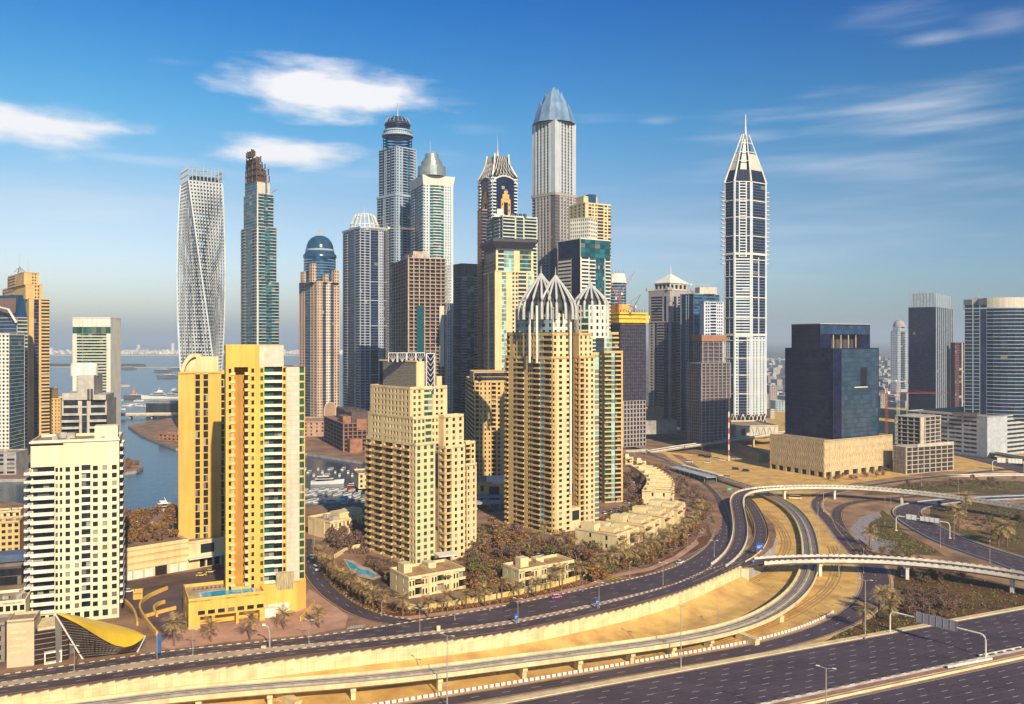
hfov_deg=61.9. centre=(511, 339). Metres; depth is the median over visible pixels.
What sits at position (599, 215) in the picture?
grey window
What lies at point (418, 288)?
construction tower
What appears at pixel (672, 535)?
date palm
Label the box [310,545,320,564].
date palm
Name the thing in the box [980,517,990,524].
garden tree
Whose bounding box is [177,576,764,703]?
sand bank
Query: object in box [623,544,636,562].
date palm
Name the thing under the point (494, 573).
garden tree
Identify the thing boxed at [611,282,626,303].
window
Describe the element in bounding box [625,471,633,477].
garden tree
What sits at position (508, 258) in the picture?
cyan window
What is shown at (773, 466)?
window
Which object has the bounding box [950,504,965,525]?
date palm
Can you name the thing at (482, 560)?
garden tree
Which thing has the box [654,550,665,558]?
garden tree
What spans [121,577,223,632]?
ramp yard
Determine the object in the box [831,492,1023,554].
loop road
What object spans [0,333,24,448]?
residential tower
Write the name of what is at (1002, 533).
date palm
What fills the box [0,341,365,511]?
sea water
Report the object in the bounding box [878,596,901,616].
date palm
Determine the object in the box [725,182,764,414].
window
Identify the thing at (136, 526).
garden tree
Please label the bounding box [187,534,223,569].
hotel wing
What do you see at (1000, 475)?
overpass
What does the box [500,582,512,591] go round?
garden tree
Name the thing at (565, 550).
garden tree
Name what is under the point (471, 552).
garden tree
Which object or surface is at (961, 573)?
garden tree
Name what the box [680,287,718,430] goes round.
office tower
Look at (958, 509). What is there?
date palm
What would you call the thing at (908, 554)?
garden tree
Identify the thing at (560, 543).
garden tree
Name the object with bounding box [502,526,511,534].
date palm
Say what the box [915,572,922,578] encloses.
garden tree
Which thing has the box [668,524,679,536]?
date palm
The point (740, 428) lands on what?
tower podium
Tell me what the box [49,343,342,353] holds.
town
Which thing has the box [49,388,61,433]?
building
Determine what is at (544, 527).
date palm
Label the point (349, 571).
date palm
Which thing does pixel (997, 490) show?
lawn
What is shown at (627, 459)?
terrace villa
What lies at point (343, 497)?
moored boat
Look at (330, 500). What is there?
moored boat
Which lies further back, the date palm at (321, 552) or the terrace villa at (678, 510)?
the terrace villa at (678, 510)
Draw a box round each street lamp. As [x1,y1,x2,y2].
[69,644,78,671]
[440,633,453,703]
[673,603,687,666]
[816,665,835,703]
[858,578,872,638]
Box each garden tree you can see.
[124,507,134,516]
[124,519,135,529]
[124,530,137,543]
[125,514,137,521]
[125,527,136,537]
[130,511,141,519]
[133,523,143,532]
[136,526,149,535]
[138,508,152,517]
[138,516,150,524]
[139,534,148,542]
[142,523,153,532]
[146,507,156,515]
[149,531,157,539]
[151,520,164,528]
[153,504,163,517]
[154,531,163,540]
[156,523,167,531]
[159,525,168,535]
[162,507,172,514]
[163,514,171,519]
[165,502,177,513]
[168,528,178,537]
[169,517,176,524]
[170,510,177,517]
[324,529,339,543]
[328,530,343,541]
[330,535,345,548]
[337,526,347,537]
[344,534,355,543]
[344,538,356,547]
[349,520,359,530]
[353,529,365,543]
[354,534,365,545]
[357,524,365,537]
[371,558,382,565]
[375,561,382,570]
[381,566,391,573]
[382,558,394,566]
[384,573,389,582]
[463,547,477,560]
[467,563,480,572]
[468,556,478,564]
[470,539,479,550]
[470,580,479,591]
[471,571,484,583]
[473,541,490,555]
[475,551,484,558]
[475,563,488,574]
[477,525,486,532]
[477,577,489,584]
[478,553,486,565]
[479,532,490,541]
[482,538,491,549]
[485,515,497,524]
[486,579,494,587]
[487,569,497,579]
[490,520,501,532]
[490,523,500,531]
[491,532,508,547]
[494,545,507,557]
[494,561,502,571]
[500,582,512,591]
[504,531,516,542]
[504,545,517,557]
[507,522,523,535]
[510,541,522,553]
[512,535,523,544]
[516,530,528,539]
[524,547,533,556]
[525,541,535,549]
[529,537,540,545]
[533,533,546,547]
[535,546,542,552]
[542,545,554,554]
[545,536,556,546]
[552,529,568,546]
[552,539,566,552]
[562,544,573,555]
[564,549,573,557]
[565,533,577,543]
[571,543,585,561]
[579,539,590,547]
[582,568,590,579]
[584,549,594,559]
[584,559,592,565]
[584,565,599,581]
[589,540,602,549]
[596,565,607,579]
[602,563,613,573]
[620,507,628,512]
[621,558,630,567]
[624,493,631,500]
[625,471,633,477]
[625,480,632,486]
[631,494,640,502]
[633,498,644,504]
[634,483,642,493]
[642,554,653,564]
[648,549,656,556]
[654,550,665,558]
[668,539,678,547]
[676,531,685,540]
[678,477,686,483]
[678,539,686,545]
[686,492,695,499]
[689,524,697,531]
[699,511,706,519]
[702,502,714,510]
[861,544,872,552]
[877,546,885,553]
[888,549,896,555]
[899,594,908,604]
[903,551,912,557]
[904,589,914,595]
[904,592,914,601]
[906,604,919,615]
[907,599,916,605]
[910,583,920,593]
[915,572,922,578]
[916,588,924,595]
[916,597,925,608]
[919,592,927,598]
[922,601,931,612]
[923,598,934,605]
[924,569,935,578]
[924,575,930,582]
[925,590,935,598]
[933,596,945,605]
[935,600,947,612]
[936,587,947,594]
[937,573,943,580]
[940,610,948,616]
[945,572,951,578]
[945,599,956,609]
[947,594,961,604]
[956,572,967,577]
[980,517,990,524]
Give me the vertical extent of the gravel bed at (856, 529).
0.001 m
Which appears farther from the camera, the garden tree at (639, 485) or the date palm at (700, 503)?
the garden tree at (639, 485)
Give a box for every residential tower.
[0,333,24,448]
[2,255,49,445]
[73,317,120,431]
[342,212,386,410]
[409,147,454,413]
[477,135,517,219]
[477,209,486,369]
[480,238,537,369]
[486,209,537,279]
[558,238,610,457]
[569,194,610,304]
[646,269,694,426]
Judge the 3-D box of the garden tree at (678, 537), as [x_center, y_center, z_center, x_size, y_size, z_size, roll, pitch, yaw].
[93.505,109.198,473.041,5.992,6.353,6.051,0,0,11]
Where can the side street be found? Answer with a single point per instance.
(321, 585)
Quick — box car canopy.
[572,548,602,559]
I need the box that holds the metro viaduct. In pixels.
[39,456,819,703]
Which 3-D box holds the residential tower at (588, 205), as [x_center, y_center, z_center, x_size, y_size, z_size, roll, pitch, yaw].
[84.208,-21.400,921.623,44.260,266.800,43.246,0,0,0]
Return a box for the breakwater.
[49,366,178,367]
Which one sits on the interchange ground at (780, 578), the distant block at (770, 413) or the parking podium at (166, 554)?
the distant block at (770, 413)
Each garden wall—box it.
[123,598,137,625]
[139,586,167,635]
[145,606,175,616]
[153,600,164,616]
[300,600,314,620]
[334,543,365,558]
[408,574,581,608]
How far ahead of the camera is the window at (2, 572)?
387.11 m
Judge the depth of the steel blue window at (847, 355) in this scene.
775.32 m
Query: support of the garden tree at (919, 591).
on the lawn at (898, 578)
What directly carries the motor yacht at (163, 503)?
on the sea water
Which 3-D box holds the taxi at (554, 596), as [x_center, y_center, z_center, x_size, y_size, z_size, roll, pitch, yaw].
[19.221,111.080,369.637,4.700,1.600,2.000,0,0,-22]
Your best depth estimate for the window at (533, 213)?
1012.94 m
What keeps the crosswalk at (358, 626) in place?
on the marina land
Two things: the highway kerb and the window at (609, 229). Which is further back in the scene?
the window at (609, 229)
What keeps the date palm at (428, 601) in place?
on the lawn at (437, 609)
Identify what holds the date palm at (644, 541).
on the marina land
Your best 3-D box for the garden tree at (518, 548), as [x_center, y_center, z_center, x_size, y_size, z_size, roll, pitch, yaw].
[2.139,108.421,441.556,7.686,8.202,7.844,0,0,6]
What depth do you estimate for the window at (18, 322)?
827.75 m
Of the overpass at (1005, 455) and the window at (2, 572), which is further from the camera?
the overpass at (1005, 455)
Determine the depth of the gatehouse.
579.53 m
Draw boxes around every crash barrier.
[947,657,991,668]
[978,646,1020,656]
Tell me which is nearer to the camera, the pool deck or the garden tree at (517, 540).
the pool deck
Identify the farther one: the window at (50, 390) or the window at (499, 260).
the window at (50, 390)
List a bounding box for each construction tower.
[240,149,278,344]
[390,251,449,450]
[610,304,649,446]
[687,362,730,442]
[692,335,726,362]
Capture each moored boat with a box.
[305,491,314,495]
[318,487,328,491]
[323,498,341,502]
[338,495,350,498]
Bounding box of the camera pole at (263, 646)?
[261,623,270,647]
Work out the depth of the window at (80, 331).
1002.12 m
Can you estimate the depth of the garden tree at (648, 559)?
423.82 m
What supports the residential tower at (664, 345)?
on the marina land
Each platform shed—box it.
[669,466,715,482]
[680,465,722,481]
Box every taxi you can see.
[196,572,206,575]
[551,594,561,598]
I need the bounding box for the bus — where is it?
[789,495,801,498]
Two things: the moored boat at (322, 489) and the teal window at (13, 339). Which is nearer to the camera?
the moored boat at (322, 489)
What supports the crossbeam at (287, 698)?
on the interchange ground at (780, 578)
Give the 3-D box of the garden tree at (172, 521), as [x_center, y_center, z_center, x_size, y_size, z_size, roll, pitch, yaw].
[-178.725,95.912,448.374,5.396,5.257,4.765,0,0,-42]
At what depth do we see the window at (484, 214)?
953.66 m
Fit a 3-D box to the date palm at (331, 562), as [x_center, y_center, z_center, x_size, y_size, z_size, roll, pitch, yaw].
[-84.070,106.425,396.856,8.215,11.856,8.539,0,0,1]
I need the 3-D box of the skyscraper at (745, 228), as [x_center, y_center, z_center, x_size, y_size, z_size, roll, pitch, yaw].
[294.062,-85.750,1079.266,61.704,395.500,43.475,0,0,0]
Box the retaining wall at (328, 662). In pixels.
[0,566,741,703]
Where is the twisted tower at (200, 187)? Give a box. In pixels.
[176,165,225,370]
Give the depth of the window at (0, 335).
773.05 m
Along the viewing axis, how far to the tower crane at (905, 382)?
898.86 m
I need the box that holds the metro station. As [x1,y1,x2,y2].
[34,612,145,664]
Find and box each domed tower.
[299,228,339,416]
[890,320,907,391]
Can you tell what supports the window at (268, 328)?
in the construction tower at (259, 301)
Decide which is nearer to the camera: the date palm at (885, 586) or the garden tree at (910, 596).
the date palm at (885, 586)
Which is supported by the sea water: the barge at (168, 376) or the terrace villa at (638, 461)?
the barge at (168, 376)
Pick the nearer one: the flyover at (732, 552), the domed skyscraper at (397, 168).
the flyover at (732, 552)
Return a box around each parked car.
[125,588,133,592]
[508,602,520,606]
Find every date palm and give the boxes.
[158,611,186,645]
[199,615,220,641]
[238,611,263,640]
[274,604,295,629]
[309,602,329,627]
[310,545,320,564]
[313,544,329,569]
[319,554,333,575]
[323,555,337,579]
[329,563,344,582]
[333,566,346,587]
[338,568,353,591]
[344,568,362,595]
[350,576,365,601]
[355,579,372,605]
[362,583,382,607]
[375,587,390,612]
[392,590,412,615]
[419,593,438,617]
[438,585,457,610]
[456,587,473,608]
[475,581,492,606]
[477,533,487,543]
[492,529,504,544]
[494,574,510,600]
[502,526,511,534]
[511,578,526,598]
[519,538,529,553]
[527,575,544,596]
[531,529,543,538]
[538,520,550,540]
[543,570,558,591]
[551,529,565,542]
[554,561,570,586]
[567,530,576,541]
[571,560,589,581]
[591,556,603,566]
[595,552,608,562]
[599,552,612,563]
[605,547,616,558]
[606,553,619,563]
[611,545,626,565]
[618,537,630,549]
[620,548,631,558]
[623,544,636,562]
[631,530,641,547]
[632,548,643,559]
[637,530,647,547]
[639,543,650,554]
[642,539,651,550]
[644,536,656,547]
[646,531,656,539]
[652,534,666,551]
[660,529,671,545]
[666,528,678,546]
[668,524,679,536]
[678,527,688,538]
[679,518,691,532]
[688,514,699,524]
[692,505,703,517]
[694,498,706,511]
[852,600,877,629]
[861,524,878,544]
[867,587,889,615]
[874,584,893,608]
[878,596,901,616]
[886,587,901,611]
[945,503,961,520]
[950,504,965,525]
[951,504,967,530]
[956,491,975,514]
[986,521,1008,545]
[993,523,1012,542]
[996,518,1015,546]
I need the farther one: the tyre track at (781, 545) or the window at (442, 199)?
the window at (442, 199)
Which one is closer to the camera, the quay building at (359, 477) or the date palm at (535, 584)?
the date palm at (535, 584)
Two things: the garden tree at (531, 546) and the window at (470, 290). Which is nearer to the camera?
the garden tree at (531, 546)
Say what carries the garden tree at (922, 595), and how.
on the lawn at (898, 578)
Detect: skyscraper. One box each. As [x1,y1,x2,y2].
[376,103,415,358]
[531,87,576,281]
[720,114,768,421]
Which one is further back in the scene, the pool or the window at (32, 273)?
the window at (32, 273)
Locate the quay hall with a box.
[146,400,177,412]
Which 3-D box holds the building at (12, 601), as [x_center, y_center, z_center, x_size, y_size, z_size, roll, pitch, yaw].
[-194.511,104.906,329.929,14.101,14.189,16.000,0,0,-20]
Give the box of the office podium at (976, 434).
[906,407,1023,456]
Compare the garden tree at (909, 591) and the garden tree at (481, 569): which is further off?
the garden tree at (481, 569)
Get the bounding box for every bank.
[0,445,142,481]
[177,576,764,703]
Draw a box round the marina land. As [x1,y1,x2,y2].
[0,416,776,696]
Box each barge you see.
[121,367,136,369]
[154,369,170,371]
[157,374,177,377]
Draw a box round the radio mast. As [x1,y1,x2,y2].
[728,412,729,460]
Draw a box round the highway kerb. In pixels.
[481,606,1023,703]
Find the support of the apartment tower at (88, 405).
on the marina land
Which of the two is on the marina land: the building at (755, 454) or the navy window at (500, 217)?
the building at (755, 454)
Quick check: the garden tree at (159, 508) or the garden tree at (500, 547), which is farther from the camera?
the garden tree at (159, 508)
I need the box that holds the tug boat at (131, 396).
[123,389,140,398]
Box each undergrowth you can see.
[319,558,590,613]
[329,465,716,573]
[335,547,610,596]
[833,481,1023,638]
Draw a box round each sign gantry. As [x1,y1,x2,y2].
[887,612,987,657]
[894,514,951,538]
[991,458,1023,471]
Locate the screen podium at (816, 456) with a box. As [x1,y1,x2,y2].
[770,433,892,477]
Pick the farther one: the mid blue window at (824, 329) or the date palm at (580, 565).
the mid blue window at (824, 329)
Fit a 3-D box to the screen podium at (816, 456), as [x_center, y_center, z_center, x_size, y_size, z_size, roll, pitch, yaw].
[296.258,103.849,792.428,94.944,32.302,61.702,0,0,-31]
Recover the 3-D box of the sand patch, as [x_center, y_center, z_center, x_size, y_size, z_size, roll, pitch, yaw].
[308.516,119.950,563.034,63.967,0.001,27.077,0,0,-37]
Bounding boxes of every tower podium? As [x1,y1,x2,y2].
[305,417,323,436]
[731,420,777,438]
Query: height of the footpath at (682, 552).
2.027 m
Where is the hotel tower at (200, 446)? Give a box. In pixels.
[178,353,223,538]
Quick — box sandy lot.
[658,452,848,486]
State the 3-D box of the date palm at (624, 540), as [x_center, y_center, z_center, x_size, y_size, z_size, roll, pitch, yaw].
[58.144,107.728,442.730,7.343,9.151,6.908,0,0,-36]
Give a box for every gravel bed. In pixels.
[850,512,896,551]
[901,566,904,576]
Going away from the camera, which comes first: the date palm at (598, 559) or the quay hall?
the date palm at (598, 559)
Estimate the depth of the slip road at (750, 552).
497.30 m
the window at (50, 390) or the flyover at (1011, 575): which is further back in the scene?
the window at (50, 390)
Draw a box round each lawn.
[319,557,609,619]
[624,517,714,576]
[826,567,1023,640]
[863,480,1023,494]
[868,510,943,555]
[930,503,1023,555]
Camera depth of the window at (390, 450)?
440.37 m
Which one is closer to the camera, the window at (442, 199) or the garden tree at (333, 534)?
the garden tree at (333, 534)
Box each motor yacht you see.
[141,389,164,398]
[152,497,177,510]
[158,392,177,398]
[170,388,177,394]
[311,474,343,484]
[344,483,357,488]
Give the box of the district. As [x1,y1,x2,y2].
[767,356,907,407]
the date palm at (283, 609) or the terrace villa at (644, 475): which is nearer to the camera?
the date palm at (283, 609)
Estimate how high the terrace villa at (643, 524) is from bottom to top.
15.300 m
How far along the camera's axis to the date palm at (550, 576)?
377.40 m
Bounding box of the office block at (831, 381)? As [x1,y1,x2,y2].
[785,323,878,438]
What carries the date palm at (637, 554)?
on the marina land
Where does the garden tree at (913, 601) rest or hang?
on the lawn at (898, 578)
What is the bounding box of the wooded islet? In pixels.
[49,364,145,365]
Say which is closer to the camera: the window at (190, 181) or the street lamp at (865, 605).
the street lamp at (865, 605)
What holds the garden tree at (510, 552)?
on the garden ground at (382, 583)
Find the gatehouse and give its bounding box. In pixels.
[477,475,504,509]
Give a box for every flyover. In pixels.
[683,484,1023,581]
[735,554,1023,592]
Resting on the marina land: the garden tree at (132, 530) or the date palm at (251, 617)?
the date palm at (251, 617)
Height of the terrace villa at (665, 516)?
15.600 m
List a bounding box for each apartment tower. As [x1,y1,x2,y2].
[24,424,124,619]
[61,362,115,432]
[224,344,305,617]
[365,352,476,563]
[465,370,504,475]
[504,267,622,534]
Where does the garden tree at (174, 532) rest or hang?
on the parking podium at (166, 554)
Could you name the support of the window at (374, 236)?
in the residential tower at (364, 291)
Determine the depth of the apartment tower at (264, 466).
351.20 m
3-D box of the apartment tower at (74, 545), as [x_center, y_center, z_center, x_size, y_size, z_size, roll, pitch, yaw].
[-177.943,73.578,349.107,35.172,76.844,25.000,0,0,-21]
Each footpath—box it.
[397,578,606,618]
[612,519,705,576]
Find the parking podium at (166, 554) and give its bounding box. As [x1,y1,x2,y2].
[124,518,188,580]
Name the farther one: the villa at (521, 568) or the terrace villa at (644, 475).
the terrace villa at (644, 475)
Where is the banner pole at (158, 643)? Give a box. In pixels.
[157,634,160,652]
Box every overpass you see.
[624,449,647,453]
[648,431,784,451]
[949,473,1023,476]
[990,452,1023,460]
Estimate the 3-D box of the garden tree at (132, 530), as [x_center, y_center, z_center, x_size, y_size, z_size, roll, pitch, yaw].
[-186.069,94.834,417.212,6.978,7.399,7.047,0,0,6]
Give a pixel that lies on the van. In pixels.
(315, 567)
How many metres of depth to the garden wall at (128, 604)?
352.01 m
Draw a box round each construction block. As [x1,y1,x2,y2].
[323,407,369,452]
[893,441,953,473]
[894,413,940,444]
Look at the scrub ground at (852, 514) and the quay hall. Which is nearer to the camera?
the scrub ground at (852, 514)
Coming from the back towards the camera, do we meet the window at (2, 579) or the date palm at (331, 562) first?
the date palm at (331, 562)
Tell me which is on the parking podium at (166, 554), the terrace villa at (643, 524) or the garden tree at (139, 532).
the garden tree at (139, 532)
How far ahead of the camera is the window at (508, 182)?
969.39 m
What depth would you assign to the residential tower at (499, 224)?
861.03 m
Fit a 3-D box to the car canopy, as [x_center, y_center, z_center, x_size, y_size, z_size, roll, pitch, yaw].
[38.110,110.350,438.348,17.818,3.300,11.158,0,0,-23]
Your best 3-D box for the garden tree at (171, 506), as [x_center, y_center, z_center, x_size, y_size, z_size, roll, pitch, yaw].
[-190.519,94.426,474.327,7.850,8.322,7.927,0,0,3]
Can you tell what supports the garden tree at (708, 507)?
on the marina land
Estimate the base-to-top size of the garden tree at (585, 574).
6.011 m
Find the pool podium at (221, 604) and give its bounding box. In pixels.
[183,580,264,629]
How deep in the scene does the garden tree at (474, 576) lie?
388.19 m
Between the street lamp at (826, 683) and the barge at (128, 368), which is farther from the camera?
the barge at (128, 368)
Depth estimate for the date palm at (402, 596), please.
345.44 m
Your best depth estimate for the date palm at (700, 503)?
553.98 m
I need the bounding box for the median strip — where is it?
[753,647,1023,703]
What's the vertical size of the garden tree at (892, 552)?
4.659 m
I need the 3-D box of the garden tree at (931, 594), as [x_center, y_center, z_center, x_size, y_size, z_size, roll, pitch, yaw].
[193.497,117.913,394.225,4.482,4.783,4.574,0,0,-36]
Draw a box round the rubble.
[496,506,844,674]
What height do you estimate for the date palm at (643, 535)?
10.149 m
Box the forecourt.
[161,589,347,648]
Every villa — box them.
[390,559,465,597]
[503,554,574,588]
[575,521,629,551]
[595,521,638,545]
[606,513,654,541]
[621,512,660,534]
[623,454,632,464]
[629,505,671,532]
[630,465,660,478]
[633,458,645,464]
[637,469,667,480]
[641,505,673,524]
[642,473,674,482]
[642,485,675,503]
[646,477,676,484]
[646,481,676,495]
[646,499,682,523]
[655,498,685,517]
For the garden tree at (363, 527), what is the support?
on the marina land
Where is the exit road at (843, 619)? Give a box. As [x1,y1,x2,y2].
[396,467,1023,703]
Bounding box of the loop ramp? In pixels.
[892,495,1023,571]
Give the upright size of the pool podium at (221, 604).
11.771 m
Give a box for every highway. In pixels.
[508,609,1023,703]
[824,660,1023,703]
[954,453,1023,472]
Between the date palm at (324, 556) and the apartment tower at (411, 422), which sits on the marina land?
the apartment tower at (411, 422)
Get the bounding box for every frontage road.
[0,451,732,682]
[0,561,741,694]
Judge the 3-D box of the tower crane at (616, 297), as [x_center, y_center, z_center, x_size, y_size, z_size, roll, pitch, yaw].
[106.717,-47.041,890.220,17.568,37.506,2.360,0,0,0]
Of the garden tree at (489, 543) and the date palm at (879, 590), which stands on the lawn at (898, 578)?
the date palm at (879, 590)
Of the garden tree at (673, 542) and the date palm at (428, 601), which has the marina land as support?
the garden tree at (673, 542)
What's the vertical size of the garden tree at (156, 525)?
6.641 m
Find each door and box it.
[124,572,131,580]
[134,570,142,578]
[145,568,152,576]
[170,564,177,572]
[180,563,186,570]
[268,603,277,612]
[279,602,288,612]
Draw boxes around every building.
[0,449,27,474]
[0,507,23,516]
[0,515,24,550]
[0,549,27,586]
[0,588,30,613]
[0,614,11,661]
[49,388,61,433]
[159,432,177,440]
[353,468,365,488]
[646,406,663,417]
[646,418,676,433]
[715,441,769,461]
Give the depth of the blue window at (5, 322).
827.75 m
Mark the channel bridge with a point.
(152, 415)
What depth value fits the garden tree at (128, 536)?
408.96 m
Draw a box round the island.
[49,350,342,355]
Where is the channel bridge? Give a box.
[121,412,177,418]
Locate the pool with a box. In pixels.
[346,561,375,576]
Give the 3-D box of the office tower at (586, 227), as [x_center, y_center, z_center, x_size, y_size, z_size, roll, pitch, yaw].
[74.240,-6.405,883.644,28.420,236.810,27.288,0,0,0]
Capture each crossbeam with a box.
[273,694,301,703]
[736,632,760,645]
[772,615,784,622]
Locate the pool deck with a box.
[344,559,380,579]
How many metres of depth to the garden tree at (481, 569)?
401.51 m
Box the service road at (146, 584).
[124,567,223,594]
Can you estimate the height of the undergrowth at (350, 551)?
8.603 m
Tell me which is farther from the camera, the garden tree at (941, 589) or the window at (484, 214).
the window at (484, 214)
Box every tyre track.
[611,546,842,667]
[750,510,790,582]
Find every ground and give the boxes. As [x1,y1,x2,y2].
[261,408,1023,703]
[360,547,603,596]
[646,341,963,407]
[811,471,1023,588]
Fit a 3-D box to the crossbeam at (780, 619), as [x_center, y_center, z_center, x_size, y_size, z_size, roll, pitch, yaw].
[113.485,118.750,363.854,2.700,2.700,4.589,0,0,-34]
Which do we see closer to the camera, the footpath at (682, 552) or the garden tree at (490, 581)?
the garden tree at (490, 581)
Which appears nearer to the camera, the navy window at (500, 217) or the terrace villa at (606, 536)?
the terrace villa at (606, 536)
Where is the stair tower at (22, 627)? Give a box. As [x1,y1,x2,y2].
[7,610,39,667]
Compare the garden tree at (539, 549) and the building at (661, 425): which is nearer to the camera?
the garden tree at (539, 549)
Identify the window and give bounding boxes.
[0,318,16,332]
[0,335,8,446]
[0,569,4,575]
[0,577,4,585]
[4,273,48,432]
[5,577,8,584]
[9,335,23,448]
[9,576,12,584]
[13,576,16,584]
[17,318,26,448]
[17,576,20,583]
[24,299,38,437]
[33,445,116,617]
[37,467,42,471]
[43,475,48,479]
[49,390,55,433]
[63,400,106,432]
[73,327,110,391]
[87,389,92,398]
[146,403,177,412]
[160,435,177,439]
[178,181,223,366]
[195,489,223,537]
[200,558,204,566]
[201,542,213,552]
[207,557,211,565]
[214,556,218,564]
[229,365,302,589]
[242,182,278,343]
[260,415,303,580]
[300,264,338,416]
[304,256,335,416]
[305,423,322,435]
[344,229,386,409]
[368,388,473,562]
[389,148,409,351]
[412,185,450,413]
[415,187,418,250]
[415,587,419,594]
[417,389,432,562]
[437,583,441,589]
[453,275,476,428]
[467,372,504,475]
[478,210,486,369]
[479,175,516,216]
[483,251,495,369]
[487,217,535,278]
[489,486,498,499]
[492,217,501,237]
[498,251,525,331]
[502,250,530,369]
[506,306,619,532]
[520,251,530,270]
[520,311,614,530]
[532,122,573,279]
[558,239,579,456]
[558,257,587,292]
[570,204,610,304]
[571,219,596,237]
[572,510,578,519]
[581,239,609,351]
[581,305,587,332]
[598,205,602,239]
[604,353,610,501]
[610,325,644,446]
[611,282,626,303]
[650,284,685,425]
[681,294,692,430]
[694,294,718,362]
[706,303,721,334]
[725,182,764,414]
[772,464,889,476]
[785,325,869,438]
[820,325,869,333]
[841,349,878,437]
[891,327,905,390]
[908,308,950,409]
[908,411,1023,453]
[955,343,963,406]
[965,305,1023,417]
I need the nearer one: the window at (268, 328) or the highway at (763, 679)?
the highway at (763, 679)
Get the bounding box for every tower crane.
[366,223,414,348]
[610,284,622,311]
[615,271,634,311]
[879,388,948,433]
[882,376,906,444]
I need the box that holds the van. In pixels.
[312,564,318,570]
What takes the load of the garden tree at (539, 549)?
on the garden ground at (382, 583)
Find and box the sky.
[0,0,1023,340]
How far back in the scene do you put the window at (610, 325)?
893.70 m
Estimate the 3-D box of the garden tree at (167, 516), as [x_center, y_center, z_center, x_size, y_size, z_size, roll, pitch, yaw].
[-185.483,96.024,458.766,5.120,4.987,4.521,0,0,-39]
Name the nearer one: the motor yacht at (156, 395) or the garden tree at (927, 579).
the garden tree at (927, 579)
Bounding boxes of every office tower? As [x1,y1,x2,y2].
[0,295,27,448]
[453,263,476,429]
[570,217,596,238]
[611,270,626,303]
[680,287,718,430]
[700,301,723,362]
[908,291,953,409]
[951,342,963,406]
[964,296,1023,417]
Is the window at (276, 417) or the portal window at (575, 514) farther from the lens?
the portal window at (575, 514)
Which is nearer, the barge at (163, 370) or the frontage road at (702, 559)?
the frontage road at (702, 559)
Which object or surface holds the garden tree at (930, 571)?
on the lawn at (898, 578)
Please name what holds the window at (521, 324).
in the apartment tower at (553, 317)
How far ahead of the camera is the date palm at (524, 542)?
445.19 m
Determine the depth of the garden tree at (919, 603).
379.70 m
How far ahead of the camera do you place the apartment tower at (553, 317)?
509.25 m
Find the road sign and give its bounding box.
[756,543,762,549]
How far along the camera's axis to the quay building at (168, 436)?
945.91 m
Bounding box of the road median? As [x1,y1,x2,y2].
[0,590,651,685]
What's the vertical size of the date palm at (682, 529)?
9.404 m
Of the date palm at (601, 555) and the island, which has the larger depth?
the island
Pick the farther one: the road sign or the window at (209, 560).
the road sign
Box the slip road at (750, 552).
[715,496,767,571]
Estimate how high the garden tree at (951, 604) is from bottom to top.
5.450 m
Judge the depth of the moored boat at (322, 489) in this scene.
645.04 m
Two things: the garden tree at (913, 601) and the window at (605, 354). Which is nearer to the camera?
the garden tree at (913, 601)
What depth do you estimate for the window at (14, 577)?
388.72 m
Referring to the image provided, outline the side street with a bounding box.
[305,538,412,625]
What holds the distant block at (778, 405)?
on the interchange ground at (780, 578)
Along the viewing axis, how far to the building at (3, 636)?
296.65 m
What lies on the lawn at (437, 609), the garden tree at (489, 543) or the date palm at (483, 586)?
the date palm at (483, 586)
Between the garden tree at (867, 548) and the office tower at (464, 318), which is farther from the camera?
the office tower at (464, 318)
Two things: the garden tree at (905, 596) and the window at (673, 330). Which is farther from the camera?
the window at (673, 330)
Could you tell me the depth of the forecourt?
329.59 m
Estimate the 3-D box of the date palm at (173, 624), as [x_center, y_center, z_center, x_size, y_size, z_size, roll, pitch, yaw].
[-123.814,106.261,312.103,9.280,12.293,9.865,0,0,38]
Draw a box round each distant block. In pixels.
[766,408,774,417]
[767,385,776,407]
[770,400,784,411]
[879,394,886,407]
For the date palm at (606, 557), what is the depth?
411.23 m
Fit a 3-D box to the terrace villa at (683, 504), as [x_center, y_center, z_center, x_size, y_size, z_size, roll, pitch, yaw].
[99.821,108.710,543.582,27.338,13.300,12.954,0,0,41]
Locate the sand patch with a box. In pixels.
[954,514,1011,529]
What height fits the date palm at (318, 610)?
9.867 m
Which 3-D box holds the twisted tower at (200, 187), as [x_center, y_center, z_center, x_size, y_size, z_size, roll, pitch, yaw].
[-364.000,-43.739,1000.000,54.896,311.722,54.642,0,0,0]
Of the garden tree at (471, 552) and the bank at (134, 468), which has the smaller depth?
the garden tree at (471, 552)
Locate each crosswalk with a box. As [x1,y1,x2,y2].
[347,624,365,628]
[600,574,621,579]
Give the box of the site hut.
[133,588,142,599]
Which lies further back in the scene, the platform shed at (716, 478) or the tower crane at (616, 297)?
the tower crane at (616, 297)
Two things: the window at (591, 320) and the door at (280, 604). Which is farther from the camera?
the window at (591, 320)
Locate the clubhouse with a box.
[308,506,364,538]
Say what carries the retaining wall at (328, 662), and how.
on the marina land
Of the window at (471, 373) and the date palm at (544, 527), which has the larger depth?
the window at (471, 373)
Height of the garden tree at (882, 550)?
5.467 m
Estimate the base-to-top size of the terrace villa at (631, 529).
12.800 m

